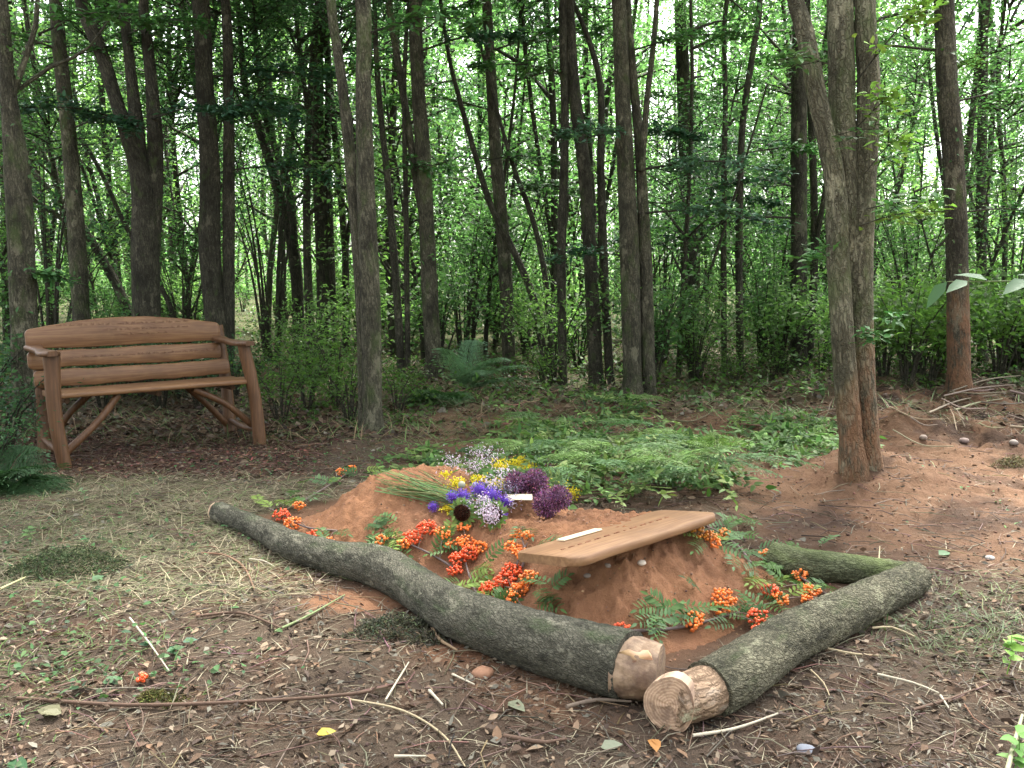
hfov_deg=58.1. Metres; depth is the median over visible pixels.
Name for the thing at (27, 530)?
seedling
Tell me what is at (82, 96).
slender tree
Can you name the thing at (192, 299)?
undergrowth shrub
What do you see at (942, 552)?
fallen leaf
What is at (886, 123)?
slender tree
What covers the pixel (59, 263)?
understorey shrub
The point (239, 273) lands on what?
leafy sapling
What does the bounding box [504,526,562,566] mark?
rowan branch
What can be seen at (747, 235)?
leafy sapling
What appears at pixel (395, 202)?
slender tree
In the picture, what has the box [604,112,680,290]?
leafy sapling
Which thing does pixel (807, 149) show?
tree
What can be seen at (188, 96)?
slender tree
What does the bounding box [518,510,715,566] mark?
oak plank
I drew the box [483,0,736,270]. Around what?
slender tree
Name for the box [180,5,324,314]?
slender tree
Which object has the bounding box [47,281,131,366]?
undergrowth shrub
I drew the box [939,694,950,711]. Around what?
fallen stick
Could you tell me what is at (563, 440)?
bracken frond
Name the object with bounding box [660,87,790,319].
leafy sapling
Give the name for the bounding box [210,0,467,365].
slender tree
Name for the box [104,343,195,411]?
leafy shrub
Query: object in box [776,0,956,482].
tree
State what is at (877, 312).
leafy shrub
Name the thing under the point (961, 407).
fallen stick
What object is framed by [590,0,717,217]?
slender tree
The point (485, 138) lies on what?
slender tree
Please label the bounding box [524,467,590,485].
bracken frond
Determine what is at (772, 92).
slender tree
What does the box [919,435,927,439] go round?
stone
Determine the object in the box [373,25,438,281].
slender tree
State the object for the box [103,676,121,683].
fallen leaf
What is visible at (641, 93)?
slender tree
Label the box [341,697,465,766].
fallen stick
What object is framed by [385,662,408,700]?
straw stalk
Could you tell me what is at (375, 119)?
slender tree
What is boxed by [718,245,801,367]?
undergrowth shrub
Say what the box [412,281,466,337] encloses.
undergrowth shrub
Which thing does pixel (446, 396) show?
clump
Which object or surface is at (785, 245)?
understorey shrub
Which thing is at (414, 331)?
undergrowth shrub
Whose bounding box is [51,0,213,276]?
slender tree
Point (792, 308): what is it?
undergrowth shrub
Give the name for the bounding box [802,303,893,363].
undergrowth shrub
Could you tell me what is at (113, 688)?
fallen stick
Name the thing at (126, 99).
slender tree
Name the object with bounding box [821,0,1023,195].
slender tree
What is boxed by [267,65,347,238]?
slender tree
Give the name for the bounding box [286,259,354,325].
undergrowth shrub
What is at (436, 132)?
leafy sapling
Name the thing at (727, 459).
bracken frond
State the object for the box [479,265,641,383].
undergrowth shrub
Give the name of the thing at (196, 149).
slender tree
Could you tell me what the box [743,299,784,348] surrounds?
undergrowth shrub
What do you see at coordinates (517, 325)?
undergrowth shrub
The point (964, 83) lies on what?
slender tree
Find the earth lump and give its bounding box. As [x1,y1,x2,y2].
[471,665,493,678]
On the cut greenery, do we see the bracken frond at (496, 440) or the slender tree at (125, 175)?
the bracken frond at (496, 440)
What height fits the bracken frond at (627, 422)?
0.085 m
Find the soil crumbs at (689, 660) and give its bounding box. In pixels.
[273,465,835,667]
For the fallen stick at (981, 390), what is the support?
on the ground at (928, 480)
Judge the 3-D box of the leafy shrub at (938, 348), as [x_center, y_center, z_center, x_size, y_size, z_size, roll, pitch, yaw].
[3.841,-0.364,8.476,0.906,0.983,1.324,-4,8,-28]
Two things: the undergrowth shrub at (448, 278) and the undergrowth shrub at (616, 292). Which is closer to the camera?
the undergrowth shrub at (448, 278)
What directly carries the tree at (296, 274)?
on the ground at (928, 480)
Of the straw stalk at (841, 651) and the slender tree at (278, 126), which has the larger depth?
the slender tree at (278, 126)
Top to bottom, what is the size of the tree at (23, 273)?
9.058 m
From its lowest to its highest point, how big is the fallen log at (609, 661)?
0.203 m
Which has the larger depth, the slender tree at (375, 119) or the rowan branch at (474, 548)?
the slender tree at (375, 119)
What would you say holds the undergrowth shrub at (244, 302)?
on the ground at (928, 480)
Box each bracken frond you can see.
[456,438,529,453]
[499,411,544,422]
[513,439,578,453]
[520,439,568,452]
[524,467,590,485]
[531,439,604,454]
[531,449,595,466]
[552,440,620,460]
[555,438,609,449]
[589,459,675,480]
[595,418,654,430]
[599,442,690,455]
[601,419,653,428]
[619,455,692,469]
[621,464,697,484]
[625,447,689,463]
[630,394,670,402]
[630,433,690,444]
[641,428,688,441]
[668,439,747,453]
[668,446,740,467]
[684,433,750,451]
[684,454,782,477]
[725,452,823,470]
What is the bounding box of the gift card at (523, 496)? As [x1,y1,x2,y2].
[506,494,532,500]
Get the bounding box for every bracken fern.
[0,445,74,502]
[431,339,546,390]
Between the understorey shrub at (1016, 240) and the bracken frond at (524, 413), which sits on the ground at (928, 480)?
the understorey shrub at (1016, 240)
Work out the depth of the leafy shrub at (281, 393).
7.15 m
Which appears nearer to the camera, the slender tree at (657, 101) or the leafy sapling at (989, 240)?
the leafy sapling at (989, 240)
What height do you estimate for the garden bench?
0.912 m
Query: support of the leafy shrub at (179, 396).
on the ground at (928, 480)
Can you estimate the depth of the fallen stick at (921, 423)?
6.19 m
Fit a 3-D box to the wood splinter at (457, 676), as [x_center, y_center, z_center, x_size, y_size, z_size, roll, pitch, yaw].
[-0.141,0.848,2.649,0.092,0.007,0.007,7,10,43]
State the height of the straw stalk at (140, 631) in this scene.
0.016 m
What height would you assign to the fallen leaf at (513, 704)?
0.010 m
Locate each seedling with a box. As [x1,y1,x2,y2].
[22,526,35,544]
[78,487,88,501]
[167,645,183,655]
[800,381,810,400]
[996,724,1023,767]
[1002,634,1023,673]
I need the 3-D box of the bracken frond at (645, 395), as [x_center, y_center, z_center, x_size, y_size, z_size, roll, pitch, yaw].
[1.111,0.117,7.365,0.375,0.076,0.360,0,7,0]
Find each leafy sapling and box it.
[0,0,100,318]
[0,0,198,315]
[0,134,94,353]
[35,139,126,317]
[86,24,285,319]
[88,182,180,311]
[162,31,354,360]
[164,152,277,308]
[166,109,300,292]
[242,135,353,325]
[269,67,491,364]
[293,156,353,297]
[333,116,473,317]
[337,103,492,346]
[374,57,548,338]
[374,83,516,327]
[377,162,460,285]
[396,0,613,361]
[400,77,581,339]
[415,7,609,353]
[436,140,549,328]
[444,176,488,319]
[445,55,654,338]
[481,155,577,295]
[517,175,581,320]
[566,149,667,307]
[584,133,720,314]
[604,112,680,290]
[607,121,703,296]
[609,0,826,377]
[650,120,779,304]
[654,80,818,339]
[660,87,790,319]
[668,178,734,327]
[699,48,825,312]
[713,120,818,292]
[743,125,882,290]
[748,155,819,287]
[754,66,938,333]
[766,39,964,356]
[856,69,1010,315]
[875,168,974,297]
[875,182,923,302]
[876,164,930,281]
[878,113,1023,342]
[896,179,942,285]
[897,134,1020,280]
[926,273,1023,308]
[968,140,1023,322]
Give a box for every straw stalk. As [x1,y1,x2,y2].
[0,576,25,589]
[129,617,169,670]
[192,588,239,598]
[249,558,274,566]
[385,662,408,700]
[810,669,829,695]
[828,647,878,655]
[871,626,914,636]
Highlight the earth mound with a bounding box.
[290,463,788,653]
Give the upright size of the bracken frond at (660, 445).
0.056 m
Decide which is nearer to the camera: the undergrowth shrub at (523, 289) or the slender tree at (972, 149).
the undergrowth shrub at (523, 289)
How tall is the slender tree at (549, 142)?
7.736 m
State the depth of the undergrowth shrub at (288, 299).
18.22 m
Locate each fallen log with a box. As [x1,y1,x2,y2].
[208,502,665,700]
[644,561,931,731]
[765,542,905,583]
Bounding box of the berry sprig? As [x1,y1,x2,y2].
[136,672,150,682]
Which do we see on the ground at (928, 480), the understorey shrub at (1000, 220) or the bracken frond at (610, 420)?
the understorey shrub at (1000, 220)
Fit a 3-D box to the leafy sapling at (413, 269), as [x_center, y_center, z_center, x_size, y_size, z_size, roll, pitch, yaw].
[-1.506,-1.824,10.511,2.528,3.569,1.994,1,7,9]
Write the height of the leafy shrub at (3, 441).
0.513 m
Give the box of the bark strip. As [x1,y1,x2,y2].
[431,627,457,650]
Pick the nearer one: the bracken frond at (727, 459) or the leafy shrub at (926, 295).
the bracken frond at (727, 459)
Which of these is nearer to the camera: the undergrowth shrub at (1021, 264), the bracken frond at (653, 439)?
the bracken frond at (653, 439)
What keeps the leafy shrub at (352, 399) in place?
on the ground at (928, 480)
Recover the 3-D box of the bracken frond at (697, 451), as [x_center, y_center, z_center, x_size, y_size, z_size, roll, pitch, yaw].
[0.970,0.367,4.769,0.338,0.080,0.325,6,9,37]
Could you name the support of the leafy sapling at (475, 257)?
on the ground at (928, 480)
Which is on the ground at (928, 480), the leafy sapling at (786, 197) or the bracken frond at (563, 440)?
the leafy sapling at (786, 197)
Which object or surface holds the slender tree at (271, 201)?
on the ground at (928, 480)
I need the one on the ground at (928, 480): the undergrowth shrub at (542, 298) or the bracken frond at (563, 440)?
the undergrowth shrub at (542, 298)
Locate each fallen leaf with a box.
[7,756,26,767]
[37,704,60,715]
[92,575,103,579]
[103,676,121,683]
[317,728,334,735]
[508,699,524,711]
[601,740,621,749]
[648,739,660,751]
[939,550,949,554]
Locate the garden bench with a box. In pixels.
[23,316,266,469]
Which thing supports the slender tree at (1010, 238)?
on the ground at (928, 480)
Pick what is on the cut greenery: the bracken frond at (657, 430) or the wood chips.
the bracken frond at (657, 430)
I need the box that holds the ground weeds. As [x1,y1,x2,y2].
[0,442,1019,767]
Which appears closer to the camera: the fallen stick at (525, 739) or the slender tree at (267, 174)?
the fallen stick at (525, 739)
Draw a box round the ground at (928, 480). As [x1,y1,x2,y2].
[0,266,1023,767]
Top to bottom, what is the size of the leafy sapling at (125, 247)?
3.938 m
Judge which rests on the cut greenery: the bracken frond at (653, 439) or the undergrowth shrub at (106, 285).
the bracken frond at (653, 439)
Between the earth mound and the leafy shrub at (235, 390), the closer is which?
the earth mound
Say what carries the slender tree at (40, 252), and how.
on the ground at (928, 480)
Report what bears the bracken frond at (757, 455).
on the cut greenery
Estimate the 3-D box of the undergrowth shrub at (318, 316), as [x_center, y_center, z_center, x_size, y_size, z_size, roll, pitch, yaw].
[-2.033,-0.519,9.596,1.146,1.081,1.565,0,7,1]
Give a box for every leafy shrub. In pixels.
[0,311,111,400]
[0,326,32,408]
[0,367,84,451]
[0,405,63,470]
[60,312,168,397]
[67,345,133,407]
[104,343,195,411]
[105,306,229,398]
[158,343,237,408]
[188,334,281,396]
[230,346,330,422]
[251,314,349,386]
[257,328,354,409]
[275,323,391,406]
[300,346,398,421]
[382,358,435,413]
[509,336,588,390]
[659,324,727,379]
[705,340,770,388]
[746,339,801,380]
[804,321,832,371]
[820,293,928,376]
[873,258,1003,388]
[873,265,1011,379]
[876,292,1009,387]
[877,273,1023,371]
[969,262,1023,372]
[970,264,1023,380]
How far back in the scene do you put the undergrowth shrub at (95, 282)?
21.86 m
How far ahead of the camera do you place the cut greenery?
5.65 m
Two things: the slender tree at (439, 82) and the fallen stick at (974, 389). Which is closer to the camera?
the fallen stick at (974, 389)
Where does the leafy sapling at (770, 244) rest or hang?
on the ground at (928, 480)
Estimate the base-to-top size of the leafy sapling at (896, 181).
3.666 m
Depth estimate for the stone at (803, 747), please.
2.29 m
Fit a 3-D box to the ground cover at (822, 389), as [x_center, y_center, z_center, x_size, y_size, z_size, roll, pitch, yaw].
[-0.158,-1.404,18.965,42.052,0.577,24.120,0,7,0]
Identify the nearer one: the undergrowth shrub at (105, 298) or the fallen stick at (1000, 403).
the fallen stick at (1000, 403)
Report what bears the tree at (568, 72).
on the ground at (928, 480)
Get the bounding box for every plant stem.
[274,594,344,632]
[1005,714,1023,767]
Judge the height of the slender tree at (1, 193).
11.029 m
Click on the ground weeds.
(152, 674)
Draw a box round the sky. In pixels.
[0,0,1023,265]
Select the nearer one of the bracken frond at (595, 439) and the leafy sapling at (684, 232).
the bracken frond at (595, 439)
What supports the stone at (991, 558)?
on the ground at (928, 480)
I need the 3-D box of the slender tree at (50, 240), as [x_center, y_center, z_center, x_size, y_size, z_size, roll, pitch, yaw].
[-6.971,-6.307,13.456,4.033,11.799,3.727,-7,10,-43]
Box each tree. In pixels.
[0,0,99,343]
[0,0,113,259]
[0,0,150,430]
[0,0,163,325]
[0,0,178,385]
[0,114,132,345]
[12,0,144,229]
[12,41,175,343]
[14,0,215,316]
[16,1,183,212]
[18,0,275,395]
[30,18,59,255]
[32,50,65,269]
[36,2,119,274]
[36,14,97,267]
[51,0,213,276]
[65,5,125,255]
[70,0,301,278]
[73,0,278,315]
[76,0,154,301]
[76,0,257,241]
[76,0,353,355]
[77,52,189,208]
[79,0,222,314]
[80,0,354,388]
[81,3,293,277]
[88,47,186,237]
[175,6,222,204]
[175,10,355,327]
[176,0,540,379]
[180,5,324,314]
[190,61,311,285]
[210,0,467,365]
[214,0,266,300]
[215,2,353,279]
[216,0,472,353]
[219,1,283,293]
[220,1,451,331]
[222,5,302,267]
[234,0,409,359]
[234,0,524,360]
[235,44,302,285]
[238,16,342,231]
[239,9,331,207]
[257,0,495,433]
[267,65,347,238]
[276,21,350,298]
[283,0,514,328]
[289,0,499,275]
[309,0,464,115]
[311,0,536,380]
[335,1,525,346]
[337,8,408,244]
[347,0,577,332]
[373,16,467,151]
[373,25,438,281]
[374,0,612,376]
[400,0,596,225]
[424,0,678,358]
[426,3,476,241]
[426,4,472,294]
[428,0,522,258]
[433,3,547,273]
[436,0,672,234]
[439,0,579,374]
[446,1,541,228]
[447,0,616,335]
[454,97,548,241]
[463,0,711,388]
[463,8,613,303]
[463,9,516,208]
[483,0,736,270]
[498,0,729,335]
[507,18,570,281]
[509,9,613,285]
[544,0,799,394]
[547,0,699,313]
[549,1,606,276]
[576,0,676,240]
[590,0,676,214]
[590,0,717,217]
[591,0,774,201]
[593,0,676,286]
[607,0,791,358]
[631,6,677,258]
[634,0,787,332]
[643,0,822,374]
[653,0,899,367]
[657,1,762,290]
[659,0,1023,359]
[668,0,891,337]
[668,1,782,299]
[675,0,816,308]
[687,0,939,196]
[707,0,824,212]
[707,0,931,355]
[709,21,772,272]
[714,3,818,313]
[748,0,822,270]
[759,34,789,278]
[763,0,882,209]
[766,0,1012,293]
[766,0,1023,399]
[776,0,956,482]
[781,0,922,120]
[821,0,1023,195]
[855,2,914,233]
[876,0,934,244]
[877,63,907,242]
[878,0,970,287]
[878,11,941,280]
[879,0,976,254]
[879,0,1023,282]
[880,33,932,271]
[885,0,1023,345]
[896,0,1023,360]
[909,0,1022,260]
[934,39,1023,261]
[965,27,1023,274]
[967,4,1023,237]
[973,67,1023,252]
[974,1,1023,267]
[992,6,1023,256]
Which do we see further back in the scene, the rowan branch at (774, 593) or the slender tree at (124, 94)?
the slender tree at (124, 94)
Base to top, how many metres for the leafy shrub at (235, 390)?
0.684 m
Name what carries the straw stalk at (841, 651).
on the ground at (928, 480)
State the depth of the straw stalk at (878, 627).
3.02 m
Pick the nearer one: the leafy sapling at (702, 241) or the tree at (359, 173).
the tree at (359, 173)
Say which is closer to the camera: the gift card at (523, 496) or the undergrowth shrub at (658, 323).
the gift card at (523, 496)
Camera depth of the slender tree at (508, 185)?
34.81 m
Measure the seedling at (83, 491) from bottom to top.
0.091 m
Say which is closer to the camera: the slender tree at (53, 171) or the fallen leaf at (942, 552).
the fallen leaf at (942, 552)
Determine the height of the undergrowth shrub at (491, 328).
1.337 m
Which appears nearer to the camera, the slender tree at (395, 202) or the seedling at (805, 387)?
the seedling at (805, 387)
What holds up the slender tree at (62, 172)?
on the ground at (928, 480)
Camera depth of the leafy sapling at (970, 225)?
20.22 m
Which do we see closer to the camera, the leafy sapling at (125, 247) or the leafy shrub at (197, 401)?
the leafy shrub at (197, 401)
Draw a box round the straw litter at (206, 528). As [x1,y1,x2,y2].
[0,342,1023,767]
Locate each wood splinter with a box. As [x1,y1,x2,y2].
[394,754,426,757]
[428,689,443,705]
[451,673,474,684]
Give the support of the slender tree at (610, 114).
on the ground at (928, 480)
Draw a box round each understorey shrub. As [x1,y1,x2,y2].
[0,50,198,349]
[0,59,97,280]
[65,163,264,343]
[375,169,556,363]
[506,155,681,363]
[569,89,734,362]
[660,151,825,359]
[818,153,1003,368]
[909,100,1023,369]
[968,159,1023,282]
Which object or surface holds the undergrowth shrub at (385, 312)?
on the ground at (928, 480)
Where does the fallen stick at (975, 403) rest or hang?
on the ground at (928, 480)
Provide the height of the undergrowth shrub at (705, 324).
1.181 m
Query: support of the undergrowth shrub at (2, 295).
on the ground at (928, 480)
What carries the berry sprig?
on the ground at (928, 480)
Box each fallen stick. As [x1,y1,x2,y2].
[16,682,400,706]
[51,687,183,693]
[196,611,281,628]
[201,552,254,588]
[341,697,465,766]
[503,733,566,744]
[565,698,631,708]
[670,412,712,421]
[692,713,778,736]
[739,423,763,425]
[877,673,938,693]
[890,406,943,419]
[892,429,953,446]
[910,417,937,425]
[912,689,974,710]
[928,394,995,412]
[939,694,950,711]
[941,398,986,408]
[943,384,1014,396]
[950,391,1005,393]
[951,375,1020,391]
[954,398,1002,410]
[970,389,993,391]
[981,401,1023,403]
[1010,425,1023,428]
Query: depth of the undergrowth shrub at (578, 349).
10.54 m
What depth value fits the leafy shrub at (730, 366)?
9.16 m
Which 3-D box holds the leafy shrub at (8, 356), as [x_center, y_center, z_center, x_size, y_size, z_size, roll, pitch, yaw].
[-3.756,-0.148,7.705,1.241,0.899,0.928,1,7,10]
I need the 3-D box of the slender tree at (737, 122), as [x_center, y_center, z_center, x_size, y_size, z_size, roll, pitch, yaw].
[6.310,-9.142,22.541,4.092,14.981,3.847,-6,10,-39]
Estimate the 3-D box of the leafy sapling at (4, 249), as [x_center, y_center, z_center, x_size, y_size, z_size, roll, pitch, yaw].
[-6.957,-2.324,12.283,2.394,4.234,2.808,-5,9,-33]
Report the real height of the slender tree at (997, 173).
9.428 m
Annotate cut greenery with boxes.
[359,383,885,510]
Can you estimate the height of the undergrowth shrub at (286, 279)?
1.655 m
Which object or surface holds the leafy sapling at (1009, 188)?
on the ground at (928, 480)
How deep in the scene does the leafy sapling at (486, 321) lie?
11.10 m
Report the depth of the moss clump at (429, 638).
2.92 m
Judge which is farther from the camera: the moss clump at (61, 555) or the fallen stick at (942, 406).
the fallen stick at (942, 406)
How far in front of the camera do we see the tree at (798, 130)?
10.38 m
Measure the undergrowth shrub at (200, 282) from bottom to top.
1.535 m
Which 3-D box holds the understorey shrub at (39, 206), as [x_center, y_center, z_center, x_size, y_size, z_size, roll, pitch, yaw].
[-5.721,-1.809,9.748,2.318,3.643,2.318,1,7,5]
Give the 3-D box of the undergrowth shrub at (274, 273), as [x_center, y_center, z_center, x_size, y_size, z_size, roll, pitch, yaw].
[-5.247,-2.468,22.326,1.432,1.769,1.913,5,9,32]
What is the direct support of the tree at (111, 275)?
on the ground at (928, 480)
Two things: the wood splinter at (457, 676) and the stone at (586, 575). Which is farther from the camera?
the stone at (586, 575)
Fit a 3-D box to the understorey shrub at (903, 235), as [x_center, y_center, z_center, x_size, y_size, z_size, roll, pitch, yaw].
[4.531,-1.382,10.747,1.974,2.477,2.545,4,8,29]
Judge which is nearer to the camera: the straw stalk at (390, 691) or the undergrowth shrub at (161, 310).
the straw stalk at (390, 691)
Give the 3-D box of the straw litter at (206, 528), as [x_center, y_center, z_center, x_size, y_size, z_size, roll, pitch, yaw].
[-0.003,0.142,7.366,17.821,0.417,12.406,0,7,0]
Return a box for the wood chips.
[2,413,356,484]
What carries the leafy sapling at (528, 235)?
on the ground at (928, 480)
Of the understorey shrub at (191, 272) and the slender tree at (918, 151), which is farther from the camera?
the slender tree at (918, 151)
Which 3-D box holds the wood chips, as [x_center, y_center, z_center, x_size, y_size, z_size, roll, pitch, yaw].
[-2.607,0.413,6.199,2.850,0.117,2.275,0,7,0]
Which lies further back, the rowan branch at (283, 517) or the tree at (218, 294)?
the tree at (218, 294)
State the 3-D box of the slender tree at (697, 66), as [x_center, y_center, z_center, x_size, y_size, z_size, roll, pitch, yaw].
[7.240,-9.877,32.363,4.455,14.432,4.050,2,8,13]
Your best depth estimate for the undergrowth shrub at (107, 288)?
24.68 m
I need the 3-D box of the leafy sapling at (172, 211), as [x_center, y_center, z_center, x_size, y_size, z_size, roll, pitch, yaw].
[-3.926,-2.264,11.630,2.842,4.086,1.974,0,7,0]
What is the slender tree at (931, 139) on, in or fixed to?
on the ground at (928, 480)
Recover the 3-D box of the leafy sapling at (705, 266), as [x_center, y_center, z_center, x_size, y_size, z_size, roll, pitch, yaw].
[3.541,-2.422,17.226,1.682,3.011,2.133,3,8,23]
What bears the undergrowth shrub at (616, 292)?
on the ground at (928, 480)
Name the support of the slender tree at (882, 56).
on the ground at (928, 480)
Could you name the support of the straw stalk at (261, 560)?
on the ground at (928, 480)
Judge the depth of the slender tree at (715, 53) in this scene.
17.77 m
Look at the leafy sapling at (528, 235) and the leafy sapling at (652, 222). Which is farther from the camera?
the leafy sapling at (528, 235)
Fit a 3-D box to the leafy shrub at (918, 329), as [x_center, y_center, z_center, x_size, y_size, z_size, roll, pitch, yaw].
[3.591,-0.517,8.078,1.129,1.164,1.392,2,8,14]
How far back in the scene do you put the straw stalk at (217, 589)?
3.32 m
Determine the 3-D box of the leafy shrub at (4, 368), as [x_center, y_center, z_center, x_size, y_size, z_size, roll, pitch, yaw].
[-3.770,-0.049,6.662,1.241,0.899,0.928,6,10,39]
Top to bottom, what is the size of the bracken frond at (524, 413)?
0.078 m
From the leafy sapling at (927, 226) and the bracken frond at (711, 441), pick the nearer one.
the bracken frond at (711, 441)
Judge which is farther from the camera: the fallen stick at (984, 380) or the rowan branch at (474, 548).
the fallen stick at (984, 380)
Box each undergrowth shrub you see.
[0,241,70,335]
[37,250,131,346]
[38,258,126,314]
[39,274,69,308]
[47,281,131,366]
[91,263,128,312]
[96,270,126,303]
[98,293,131,316]
[100,296,188,343]
[121,264,163,298]
[127,251,252,320]
[160,265,236,342]
[161,273,194,312]
[235,276,256,311]
[247,282,356,378]
[249,252,315,315]
[251,270,313,318]
[262,245,313,315]
[273,279,315,324]
[280,262,341,323]
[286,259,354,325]
[312,262,354,328]
[331,275,387,337]
[351,265,415,332]
[379,249,445,315]
[381,295,421,353]
[391,220,513,370]
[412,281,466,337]
[466,266,519,330]
[471,233,579,350]
[471,268,585,359]
[472,246,536,342]
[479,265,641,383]
[525,279,577,334]
[532,272,621,366]
[589,249,724,383]
[609,269,658,320]
[653,269,769,378]
[702,278,732,314]
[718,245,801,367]
[725,262,887,377]
[727,282,780,331]
[728,261,776,304]
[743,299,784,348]
[753,271,825,342]
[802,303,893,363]
[807,289,830,352]
[816,271,830,334]
[973,283,1015,354]
[982,263,1023,368]
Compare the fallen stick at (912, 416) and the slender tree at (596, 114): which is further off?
the slender tree at (596, 114)
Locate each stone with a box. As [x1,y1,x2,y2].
[583,573,590,577]
[637,560,645,565]
[796,744,814,752]
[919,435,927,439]
[959,438,968,443]
[985,555,994,559]
[1009,439,1018,445]
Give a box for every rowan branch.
[251,494,352,539]
[286,465,381,503]
[364,511,461,567]
[445,522,513,594]
[478,542,574,613]
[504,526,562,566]
[613,575,791,643]
[683,512,781,570]
[741,535,840,605]
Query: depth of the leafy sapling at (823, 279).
15.01 m
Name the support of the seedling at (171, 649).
on the ground at (928, 480)
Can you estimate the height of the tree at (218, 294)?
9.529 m
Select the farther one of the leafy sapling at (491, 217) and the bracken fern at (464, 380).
the leafy sapling at (491, 217)
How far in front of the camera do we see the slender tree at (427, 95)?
28.54 m
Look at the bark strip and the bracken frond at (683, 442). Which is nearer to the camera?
the bark strip
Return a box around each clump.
[0,543,133,581]
[129,687,191,710]
[337,607,430,644]
[399,626,452,649]
[401,389,477,408]
[988,454,1023,469]
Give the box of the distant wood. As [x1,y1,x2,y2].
[0,0,1023,295]
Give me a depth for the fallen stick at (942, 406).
7.05 m
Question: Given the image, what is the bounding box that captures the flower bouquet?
[374,441,606,529]
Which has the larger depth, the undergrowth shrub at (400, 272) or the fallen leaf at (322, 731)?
the undergrowth shrub at (400, 272)
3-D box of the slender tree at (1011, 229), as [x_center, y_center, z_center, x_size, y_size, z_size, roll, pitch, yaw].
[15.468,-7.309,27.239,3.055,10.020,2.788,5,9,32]
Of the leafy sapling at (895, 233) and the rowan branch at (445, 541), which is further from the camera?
the leafy sapling at (895, 233)
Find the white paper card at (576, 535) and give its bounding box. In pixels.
[557,528,601,540]
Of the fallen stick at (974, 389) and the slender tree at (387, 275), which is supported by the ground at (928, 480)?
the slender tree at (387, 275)
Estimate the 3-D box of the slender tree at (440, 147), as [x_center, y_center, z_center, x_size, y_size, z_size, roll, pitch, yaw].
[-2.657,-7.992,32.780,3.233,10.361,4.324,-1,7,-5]
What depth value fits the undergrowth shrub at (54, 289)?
19.99 m
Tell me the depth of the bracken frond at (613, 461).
4.73 m
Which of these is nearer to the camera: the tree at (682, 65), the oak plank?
the oak plank
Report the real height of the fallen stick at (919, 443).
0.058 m
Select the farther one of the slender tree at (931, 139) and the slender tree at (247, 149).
the slender tree at (247, 149)
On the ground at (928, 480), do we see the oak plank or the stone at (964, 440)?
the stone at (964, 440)
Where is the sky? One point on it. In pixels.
(997, 13)
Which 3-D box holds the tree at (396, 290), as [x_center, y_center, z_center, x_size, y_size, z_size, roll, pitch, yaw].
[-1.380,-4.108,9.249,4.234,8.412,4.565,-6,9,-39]
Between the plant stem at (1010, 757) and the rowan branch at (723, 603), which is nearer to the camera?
the plant stem at (1010, 757)
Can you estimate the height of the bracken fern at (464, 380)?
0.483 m
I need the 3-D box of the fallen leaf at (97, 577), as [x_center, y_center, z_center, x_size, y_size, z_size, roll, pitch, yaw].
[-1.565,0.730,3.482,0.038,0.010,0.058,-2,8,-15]
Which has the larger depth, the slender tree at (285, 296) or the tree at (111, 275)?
the slender tree at (285, 296)
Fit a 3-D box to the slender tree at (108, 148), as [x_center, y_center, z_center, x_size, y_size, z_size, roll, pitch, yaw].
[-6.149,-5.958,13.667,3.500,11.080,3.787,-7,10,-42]
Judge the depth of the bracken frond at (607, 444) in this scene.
5.09 m
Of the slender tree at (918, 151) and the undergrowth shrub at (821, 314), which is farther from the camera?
the slender tree at (918, 151)
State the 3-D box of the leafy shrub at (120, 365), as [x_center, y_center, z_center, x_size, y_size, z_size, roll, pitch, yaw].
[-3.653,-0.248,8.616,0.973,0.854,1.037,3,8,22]
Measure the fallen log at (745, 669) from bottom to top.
0.165 m
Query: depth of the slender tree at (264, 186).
36.40 m
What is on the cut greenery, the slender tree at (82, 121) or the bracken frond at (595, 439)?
the bracken frond at (595, 439)
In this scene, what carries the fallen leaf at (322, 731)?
on the ground at (928, 480)
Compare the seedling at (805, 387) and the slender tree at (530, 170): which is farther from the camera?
the slender tree at (530, 170)
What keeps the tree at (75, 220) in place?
on the ground at (928, 480)
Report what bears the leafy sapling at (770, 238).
on the ground at (928, 480)
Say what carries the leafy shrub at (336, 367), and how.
on the ground at (928, 480)
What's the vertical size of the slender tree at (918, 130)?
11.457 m
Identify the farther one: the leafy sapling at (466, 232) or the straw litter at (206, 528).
the leafy sapling at (466, 232)
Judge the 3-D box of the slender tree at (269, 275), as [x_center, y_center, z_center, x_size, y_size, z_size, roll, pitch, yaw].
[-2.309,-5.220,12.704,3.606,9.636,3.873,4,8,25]
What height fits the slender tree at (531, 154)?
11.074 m
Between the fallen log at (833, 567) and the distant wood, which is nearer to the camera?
the fallen log at (833, 567)
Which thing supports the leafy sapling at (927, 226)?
on the ground at (928, 480)
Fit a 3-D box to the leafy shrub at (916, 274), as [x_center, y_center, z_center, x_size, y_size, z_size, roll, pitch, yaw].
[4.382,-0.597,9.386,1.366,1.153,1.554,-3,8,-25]
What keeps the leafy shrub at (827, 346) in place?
on the ground at (928, 480)
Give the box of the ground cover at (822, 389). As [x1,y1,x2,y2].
[0,293,1023,426]
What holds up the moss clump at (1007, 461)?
on the ground at (928, 480)
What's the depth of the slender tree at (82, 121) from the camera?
29.32 m
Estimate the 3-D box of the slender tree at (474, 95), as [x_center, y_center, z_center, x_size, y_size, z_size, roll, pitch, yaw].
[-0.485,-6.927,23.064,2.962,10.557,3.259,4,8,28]
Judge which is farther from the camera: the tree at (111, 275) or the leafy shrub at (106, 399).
the tree at (111, 275)

